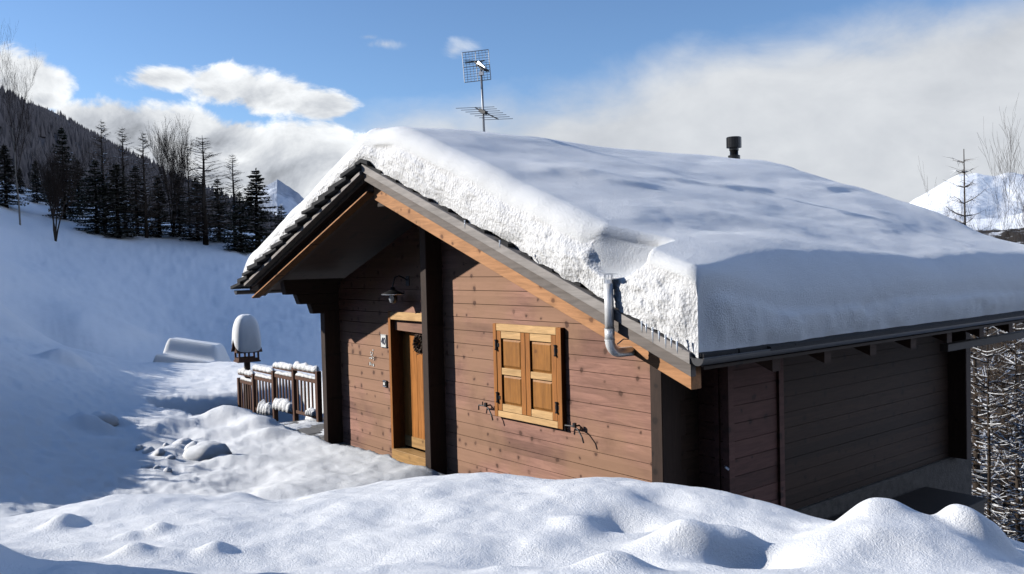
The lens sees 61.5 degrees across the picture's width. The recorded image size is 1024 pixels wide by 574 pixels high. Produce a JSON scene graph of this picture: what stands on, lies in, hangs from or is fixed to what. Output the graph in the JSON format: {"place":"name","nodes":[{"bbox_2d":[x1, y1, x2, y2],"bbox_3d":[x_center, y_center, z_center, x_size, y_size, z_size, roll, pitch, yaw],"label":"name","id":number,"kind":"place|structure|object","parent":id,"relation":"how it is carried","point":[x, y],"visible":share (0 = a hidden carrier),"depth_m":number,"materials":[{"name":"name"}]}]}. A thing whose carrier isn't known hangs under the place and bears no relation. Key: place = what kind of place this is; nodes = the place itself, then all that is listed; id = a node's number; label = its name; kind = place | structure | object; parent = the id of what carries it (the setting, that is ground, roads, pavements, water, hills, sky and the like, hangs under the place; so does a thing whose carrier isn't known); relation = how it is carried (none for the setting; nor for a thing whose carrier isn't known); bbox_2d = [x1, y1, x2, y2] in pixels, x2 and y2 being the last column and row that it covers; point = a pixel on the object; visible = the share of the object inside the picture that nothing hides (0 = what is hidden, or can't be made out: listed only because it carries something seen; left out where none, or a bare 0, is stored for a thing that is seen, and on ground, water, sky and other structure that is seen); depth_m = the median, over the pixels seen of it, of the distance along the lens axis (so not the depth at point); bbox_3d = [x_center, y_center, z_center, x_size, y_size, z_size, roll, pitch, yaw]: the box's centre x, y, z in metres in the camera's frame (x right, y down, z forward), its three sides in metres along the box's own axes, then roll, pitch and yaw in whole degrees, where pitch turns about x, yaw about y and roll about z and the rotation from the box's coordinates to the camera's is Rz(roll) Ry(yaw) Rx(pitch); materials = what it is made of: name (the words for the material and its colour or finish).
{"place":"outdoors","nodes":[
{"label":"outdoors","id":0,"kind":"place"},
{"bbox_2d":[0,106,182,196],"bbox_3d":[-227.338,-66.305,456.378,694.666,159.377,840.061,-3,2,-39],"label":"wooded mountain","id":1,"kind":"structure","parent":0,"point":[42,139],"depth_m":340.90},
{"bbox_2d":[0,84,283,235],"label":"mountain forest","id":2,"kind":"object","parent":1,"relation":"on","point":[46,121],"visible":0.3,"depth_m":333.45,"materials":[{"name":"plant"}]},
{"bbox_2d":[255,373,270,378],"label":"ledge snow","id":3,"kind":"structure","parent":0,"point":[262,376],"depth_m":17.82,"materials":[{"name":"white snow"}]},
{"bbox_2d":[254,179,303,219],"bbox_3d":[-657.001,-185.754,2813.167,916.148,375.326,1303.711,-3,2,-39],"label":"snowy far peak","id":4,"kind":"structure","parent":0,"point":[287,198],"depth_m":2867.87,"materials":[{"name":"white snow"}]},
{"bbox_2d":[295,372,314,378],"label":"ledge snow","id":5,"kind":"structure","parent":0,"point":[300,374],"depth_m":16.27,"materials":[{"name":"white snow"}]},
{"bbox_2d":[283,417,423,451],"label":"paving","id":6,"kind":"structure","parent":0,"point":[314,430],"depth_m":15.11,"materials":[{"name":"stone"}]},
{"bbox_2d":[279,418,323,434],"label":"trampled snow","id":7,"kind":"structure","parent":6,"relation":"on","point":[307,423],"depth_m":15.67,"materials":[{"name":"white snow"}]},
{"bbox_2d":[0,181,1023,573],"bbox_3d":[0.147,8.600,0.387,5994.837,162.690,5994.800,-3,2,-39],"label":"snow ground","id":8,"kind":"structure","parent":0,"point":[90,323],"depth_m":5.55,"materials":[{"name":"white snow"}]},
{"bbox_2d":[0,144,29,207],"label":"spruce tree","id":9,"kind":"object","parent":8,"relation":"on","point":[6,178],"visible":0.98,"depth_m":91.63,"materials":[{"name":"green plant"}]},
{"bbox_2d":[0,19,38,224],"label":"birch tree","id":10,"kind":"object","parent":8,"relation":"on","point":[18,120],"visible":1,"depth_m":82.73,"materials":[{"name":"brown plant"}]},
{"bbox_2d":[13,168,26,193],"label":"spruce tree","id":11,"kind":"object","parent":8,"relation":"on","point":[20,186],"visible":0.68,"depth_m":107.65,"materials":[{"name":"green plant"}]},
{"bbox_2d":[26,161,46,202],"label":"spruce tree","id":12,"kind":"object","parent":8,"relation":"on","point":[34,175],"visible":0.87,"depth_m":103.56,"materials":[{"name":"green plant"}]},
{"bbox_2d":[39,174,51,202],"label":"spruce tree","id":13,"kind":"object","parent":8,"relation":"on","point":[43,191],"visible":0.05,"depth_m":107.30,"materials":[{"name":"green plant"}]},
{"bbox_2d":[30,144,92,241],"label":"bare tree","id":14,"kind":"object","parent":8,"relation":"on","point":[47,176],"visible":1,"depth_m":79.87,"materials":[{"name":"brown plant"}]},
{"bbox_2d":[38,126,87,223],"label":"spruce tree","id":15,"kind":"object","parent":8,"relation":"on","point":[68,214],"visible":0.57,"depth_m":95.58,"materials":[{"name":"green plant"}]},
{"bbox_2d":[62,160,94,214],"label":"spruce tree","id":16,"kind":"object","parent":8,"relation":"on","point":[77,192],"visible":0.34,"depth_m":103.58,"materials":[{"name":"green plant"}]},
{"bbox_2d":[69,160,121,234],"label":"spruce tree","id":17,"kind":"object","parent":8,"relation":"on","point":[96,203],"visible":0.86,"depth_m":89.51,"materials":[{"name":"green plant"}]},
{"bbox_2d":[74,121,135,232],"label":"larch tree","id":18,"kind":"object","parent":8,"relation":"on","point":[102,157],"visible":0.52,"depth_m":91.56,"materials":[{"name":"brown plant"}]},
{"bbox_2d":[91,411,118,425],"bbox_3d":[-6.989,2.325,14.659,0.488,0.414,0.501,-1,2,7],"label":"snow lump","id":19,"kind":"object","parent":8,"relation":"on","point":[110,418],"visible":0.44,"depth_m":14.61,"materials":[{"name":"white snow"}]},
{"bbox_2d":[93,163,142,237],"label":"spruce tree","id":20,"kind":"object","parent":8,"relation":"on","point":[120,229],"visible":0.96,"depth_m":89.54,"materials":[{"name":"green plant"}]},
{"bbox_2d":[109,128,150,228],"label":"larch tree","id":21,"kind":"object","parent":8,"relation":"on","point":[122,151],"visible":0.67,"depth_m":93.59,"materials":[{"name":"brown plant"}]},
{"bbox_2d":[113,165,157,233],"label":"spruce tree","id":22,"kind":"object","parent":8,"relation":"on","point":[136,192],"visible":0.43,"depth_m":95.58,"materials":[{"name":"green plant"}]},
{"bbox_2d":[135,445,142,450],"bbox_3d":[-5.700,2.475,13.183,0.128,0.128,0.127,-3,2,-39],"label":"snow clod","id":23,"kind":"object","parent":8,"relation":"on","point":[138,447],"visible":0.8,"depth_m":13.13,"materials":[{"name":"white snow"}]},
{"bbox_2d":[140,464,152,468],"bbox_3d":[-5.005,2.489,11.779,0.159,0.123,0.166,-3,2,-39],"label":"snow clod","id":24,"kind":"object","parent":8,"relation":"on","point":[148,466],"visible":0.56,"depth_m":11.74,"materials":[{"name":"white snow"}]},
{"bbox_2d":[118,133,177,237],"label":"larch tree","id":25,"kind":"object","parent":8,"relation":"on","point":[145,207],"visible":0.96,"depth_m":92.70,"materials":[{"name":"brown plant"}]},
{"bbox_2d":[142,446,154,453],"bbox_3d":[-5.476,2.505,12.977,0.194,0.193,0.215,-3,2,-39],"label":"snow clod","id":26,"kind":"object","parent":8,"relation":"on","point":[148,450],"visible":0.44,"depth_m":12.92,"materials":[{"name":"white snow"}]},
{"bbox_2d":[137,177,180,237],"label":"spruce tree","id":27,"kind":"object","parent":8,"relation":"on","point":[159,234],"visible":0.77,"depth_m":94.58,"materials":[{"name":"green plant"}]},
{"bbox_2d":[154,448,164,455],"bbox_3d":[-5.137,2.426,12.574,0.162,0.144,0.164,-3,2,-39],"label":"snow clod","id":28,"kind":"object","parent":8,"relation":"on","point":[159,452],"visible":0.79,"depth_m":12.52,"materials":[{"name":"white snow"}]},
{"bbox_2d":[163,467,171,471],"bbox_3d":[-4.630,2.475,11.573,0.116,0.105,0.124,-3,2,-39],"label":"snow clod","id":29,"kind":"object","parent":8,"relation":"on","point":[167,469],"visible":0.64,"depth_m":11.54,"materials":[{"name":"white snow"}]},
{"bbox_2d":[141,114,195,236],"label":"bare tree","id":30,"kind":"object","parent":8,"relation":"on","point":[172,161],"visible":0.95,"depth_m":96.06,"materials":[{"name":"brown plant"}]},
{"bbox_2d":[165,455,175,459],"bbox_3d":[-4.914,2.473,12.377,0.141,0.112,0.128,-3,2,-39],"label":"snow clod","id":31,"kind":"object","parent":8,"relation":"on","point":[171,457],"visible":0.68,"depth_m":12.34,"materials":[{"name":"white snow"}]},
{"bbox_2d":[161,178,201,236],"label":"spruce tree","id":32,"kind":"object","parent":8,"relation":"on","point":[179,213],"visible":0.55,"depth_m":97.55,"materials":[{"name":"green plant"}]},
{"bbox_2d":[172,438,192,444],"bbox_3d":[-5.219,2.582,13.671,0.404,0.347,0.432,-3,2,-39],"label":"snow lump","id":33,"kind":"object","parent":8,"relation":"on","point":[185,441],"visible":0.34,"depth_m":13.62,"materials":[{"name":"white snow"}]},
{"bbox_2d":[170,144,206,234],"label":"larch tree","id":34,"kind":"object","parent":8,"relation":"on","point":[187,172],"visible":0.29,"depth_m":98.66,"materials":[{"name":"brown plant"}]},
{"bbox_2d":[184,441,197,449],"bbox_3d":[-4.722,2.442,12.774,0.282,0.306,0.297,-3,2,-39],"label":"snow lump","id":35,"kind":"object","parent":8,"relation":"on","point":[192,443],"visible":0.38,"depth_m":12.71,"materials":[{"name":"white snow"}]},
{"bbox_2d":[153,337,231,362],"bbox_3d":[-10.211,2.203,27.527,2.700,1.175,2.700,-1,2,0],"label":"snow covered hump","id":36,"kind":"object","parent":8,"relation":"on","point":[180,350],"visible":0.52,"depth_m":27.38,"materials":[{"name":"white snow"}]},
{"bbox_2d":[176,175,217,240],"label":"spruce tree","id":37,"kind":"object","parent":8,"relation":"on","point":[197,237],"visible":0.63,"depth_m":94.50,"materials":[{"name":"green plant"}]},
{"bbox_2d":[161,137,248,244],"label":"larch tree","id":38,"kind":"object","parent":8,"relation":"on","point":[204,214],"visible":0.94,"depth_m":91.56,"materials":[{"name":"brown plant"}]},
{"bbox_2d":[182,441,231,460],"bbox_3d":[-4.503,2.525,12.678,0.648,0.477,0.572,-3,2,-39],"label":"snow lump","id":39,"kind":"object","parent":8,"relation":"on","point":[202,450],"visible":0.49,"depth_m":12.51,"materials":[{"name":"white snow"}]},
{"bbox_2d":[201,179,232,241],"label":"spruce tree","id":40,"kind":"object","parent":8,"relation":"on","point":[219,227],"visible":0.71,"depth_m":95.56,"materials":[{"name":"green plant"}]},
{"bbox_2d":[203,155,252,244],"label":"larch tree","id":41,"kind":"object","parent":8,"relation":"on","point":[233,184],"visible":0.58,"depth_m":91.68,"materials":[{"name":"brown plant"}]},
{"bbox_2d":[221,191,260,253],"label":"spruce tree","id":42,"kind":"object","parent":8,"relation":"on","point":[239,245],"visible":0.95,"depth_m":87.64,"materials":[{"name":"green plant"}]},
{"bbox_2d":[231,341,261,408],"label":"bird house","id":43,"kind":"structure","parent":8,"relation":"on","point":[246,360],"depth_m":18.60,"materials":[{"name":"brown wood"}]},
{"bbox_2d":[232,314,260,351],"bbox_3d":[-5.759,0.986,18.638,0.592,0.805,0.570,-3,2,-39],"label":"snow cap","id":44,"kind":"object","parent":43,"relation":"on","point":[246,336],"visible":1,"depth_m":18.43,"materials":[{"name":"white snow"}]},
{"bbox_2d":[225,168,280,249],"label":"spruce tree","id":45,"kind":"object","parent":8,"relation":"on","point":[253,202],"visible":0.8,"depth_m":89.44,"materials":[{"name":"green plant"}]},
{"bbox_2d":[269,204,286,232],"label":"spruce tree","id":46,"kind":"object","parent":8,"relation":"on","point":[281,216],"visible":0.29,"depth_m":95.67,"materials":[{"name":"green plant"}]},
{"bbox_2d":[237,367,322,421],"bbox_3d":[-4.653,2.219,17.259,0.100,1.600,4.350,-3,2,-39],"label":"wooden railing","id":47,"kind":"object","parent":8,"relation":"on","point":[294,379],"visible":0.69,"depth_m":16.99,"materials":[{"name":"brown wood"}]},
{"bbox_2d":[240,376,250,381],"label":"ledge snow","id":48,"kind":"structure","parent":47,"relation":"on","point":[245,379],"depth_m":18.56,"materials":[{"name":"white snow"}]},
{"bbox_2d":[237,367,254,375],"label":"rail snow","id":49,"kind":"structure","parent":47,"relation":"on","point":[244,371],"depth_m":18.53,"materials":[{"name":"white snow"}]},
{"bbox_2d":[252,364,274,372],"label":"rail snow","id":50,"kind":"structure","parent":47,"relation":"on","point":[262,368],"depth_m":17.76,"materials":[{"name":"white snow"}]},
{"bbox_2d":[257,399,271,415],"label":"snow","id":51,"kind":"structure","parent":47,"relation":"on","point":[264,408],"depth_m":17.58,"materials":[{"name":"white snow"}]},
{"bbox_2d":[272,398,292,412],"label":"snow","id":52,"kind":"structure","parent":47,"relation":"on","point":[282,404],"depth_m":16.91,"materials":[{"name":"white snow"}]},
{"bbox_2d":[272,362,292,369],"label":"rail snow","id":53,"kind":"structure","parent":47,"relation":"on","point":[283,365],"depth_m":16.98,"materials":[{"name":"white snow"}]},
{"bbox_2d":[275,371,290,376],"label":"ledge snow","id":54,"kind":"structure","parent":47,"relation":"on","point":[284,373],"depth_m":16.99,"materials":[{"name":"white snow"}]},
{"bbox_2d":[293,361,318,371],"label":"rail snow","id":55,"kind":"structure","parent":47,"relation":"on","point":[298,365],"depth_m":16.19,"materials":[{"name":"white snow"}]},
{"bbox_2d":[305,407,315,416],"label":"snow","id":56,"kind":"structure","parent":47,"relation":"on","point":[311,411],"depth_m":16.00,"materials":[{"name":"white snow"}]},
{"bbox_2d":[230,136,1023,519],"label":"chalet","id":57,"kind":"object","parent":8,"relation":"on","point":[524,364],"visible":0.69,"depth_m":10.50,"materials":[{"name":"wood"}]},
{"bbox_2d":[380,334,386,347],"bbox_3d":[-1.913,0.806,12.842,0.026,0.195,0.170,-3,2,-39],"label":"house number sign","id":58,"kind":"object","parent":57,"relation":"attached to","point":[383,339],"visible":1,"depth_m":12.82,"materials":[{"name":"white ceramic"}]},
{"bbox_2d":[382,380,387,386],"bbox_3d":[-1.896,1.443,12.852,0.034,0.100,0.105,-3,2,-39],"label":"doorbell","id":59,"kind":"object","parent":57,"relation":"attached to","point":[385,383],"visible":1,"depth_m":12.83,"materials":[{"name":"white metal"}]},
{"bbox_2d":[381,275,409,303],"bbox_3d":[-1.649,0.032,12.163,0.415,0.399,0.334,-3,2,-39],"label":"wall lamp","id":60,"kind":"object","parent":57,"relation":"attached to","point":[392,293],"visible":1,"depth_m":12.10,"materials":[{"name":"black metal"}]},
{"bbox_2d":[402,331,424,449],"bbox_3d":[-1.293,1.416,12.409,0.045,1.880,0.970,-3,2,-39],"label":"door","id":61,"kind":"structure","parent":57,"relation":"in","point":[412,362],"depth_m":12.58,"materials":[{"name":"brown wood"}]},
{"bbox_2d":[412,333,422,354],"bbox_3d":[-1.314,0.779,12.279,0.148,0.388,0.358,-3,2,-39],"label":"door wreath","id":62,"kind":"object","parent":61,"relation":"attached to","point":[417,348],"depth_m":12.29,"materials":[{"name":"brown plant"}]},
{"bbox_2d":[456,49,512,131],"bbox_3d":[-0.370,-2.326,11.463,0.739,1.695,0.343,-2,2,-6],"label":"tv antenna","id":63,"kind":"object","parent":57,"relation":"attached to","point":[483,68],"visible":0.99,"depth_m":11.51,"materials":[{"name":"metal"}]},
{"bbox_2d":[493,323,566,429],"bbox_3d":[0.190,1.028,10.192,0.065,1.148,1.261,-3,2,-39],"label":"window frame","id":64,"kind":"structure","parent":57,"relation":"in","point":[559,332],"depth_m":9.88,"materials":[{"name":"brown wood"}]},
{"bbox_2d":[240,126,1023,358],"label":"roof snow","id":65,"kind":"structure","parent":57,"relation":"on","point":[697,254],"depth_m":8.77,"materials":[{"name":"white snow"}]},
{"bbox_2d":[827,513,844,520],"bbox_3d":[3.984,3.441,9.886,1.160,1.562,0.480,-3,2,-39],"label":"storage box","id":66,"kind":"object","parent":8,"relation":"on","point":[835,518],"visible":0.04,"depth_m":9.94,"materials":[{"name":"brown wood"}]},
{"bbox_2d":[893,487,987,514],"bbox_3d":[5.179,3.415,10.649,1.380,1.512,0.780,-3,2,-39],"label":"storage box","id":67,"kind":"object","parent":8,"relation":"on","point":[928,500],"visible":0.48,"depth_m":10.72,"materials":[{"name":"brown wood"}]},
{"bbox_2d":[919,98,1023,501],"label":"bare tree","id":68,"kind":"object","parent":8,"relation":"on","point":[1002,355],"visible":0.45,"depth_m":20.32,"materials":[{"name":"brown plant"}]},
{"bbox_2d":[942,149,1023,535],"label":"larch tree","id":69,"kind":"object","parent":8,"relation":"on","point":[964,187],"visible":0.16,"depth_m":29.92,"materials":[{"name":"brown plant"}]},
{"bbox_2d":[970,323,1023,541],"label":"larch tree","id":70,"kind":"object","parent":8,"relation":"on","point":[988,470],"visible":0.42,"depth_m":20.07,"materials":[{"name":"brown plant"}]},
{"bbox_2d":[971,330,1023,539],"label":"larch tree","id":71,"kind":"object","parent":8,"relation":"on","point":[975,430],"visible":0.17,"depth_m":25.00,"materials":[{"name":"brown plant"}]},
{"bbox_2d":[971,322,1023,541],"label":"larch tree","id":72,"kind":"object","parent":8,"relation":"on","point":[1017,487],"visible":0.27,"depth_m":26.13,"materials":[{"name":"brown plant"}]},
{"bbox_2d":[971,324,1023,541],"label":"larch tree","id":73,"kind":"object","parent":8,"relation":"on","point":[1009,493],"visible":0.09,"depth_m":33.08,"materials":[{"name":"brown plant"}]},
{"bbox_2d":[975,351,1023,539],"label":"larch tree","id":74,"kind":"object","parent":8,"relation":"on","point":[1014,493],"visible":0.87,"depth_m":16.46,"materials":[{"name":"brown plant"}]},
{"bbox_2d":[0,0,1023,202],"label":"sky","id":75,"kind":"structure","parent":0,"point":[869,95],"materials":[{"name":"blue"}]},
{"bbox_2d":[910,172,1023,229],"bbox_3d":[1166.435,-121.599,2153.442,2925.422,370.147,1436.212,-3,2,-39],"label":"snowy mountain","id":76,"kind":"structure","parent":0,"point":[945,191],"depth_m":2228.40,"materials":[{"name":"white snow"}]},
{"bbox_2d":[970,228,1023,542],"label":"valley slope","id":77,"kind":"structure","parent":0,"point":[997,234],"depth_m":181.82,"materials":[{"name":"white snow"}]}
]}

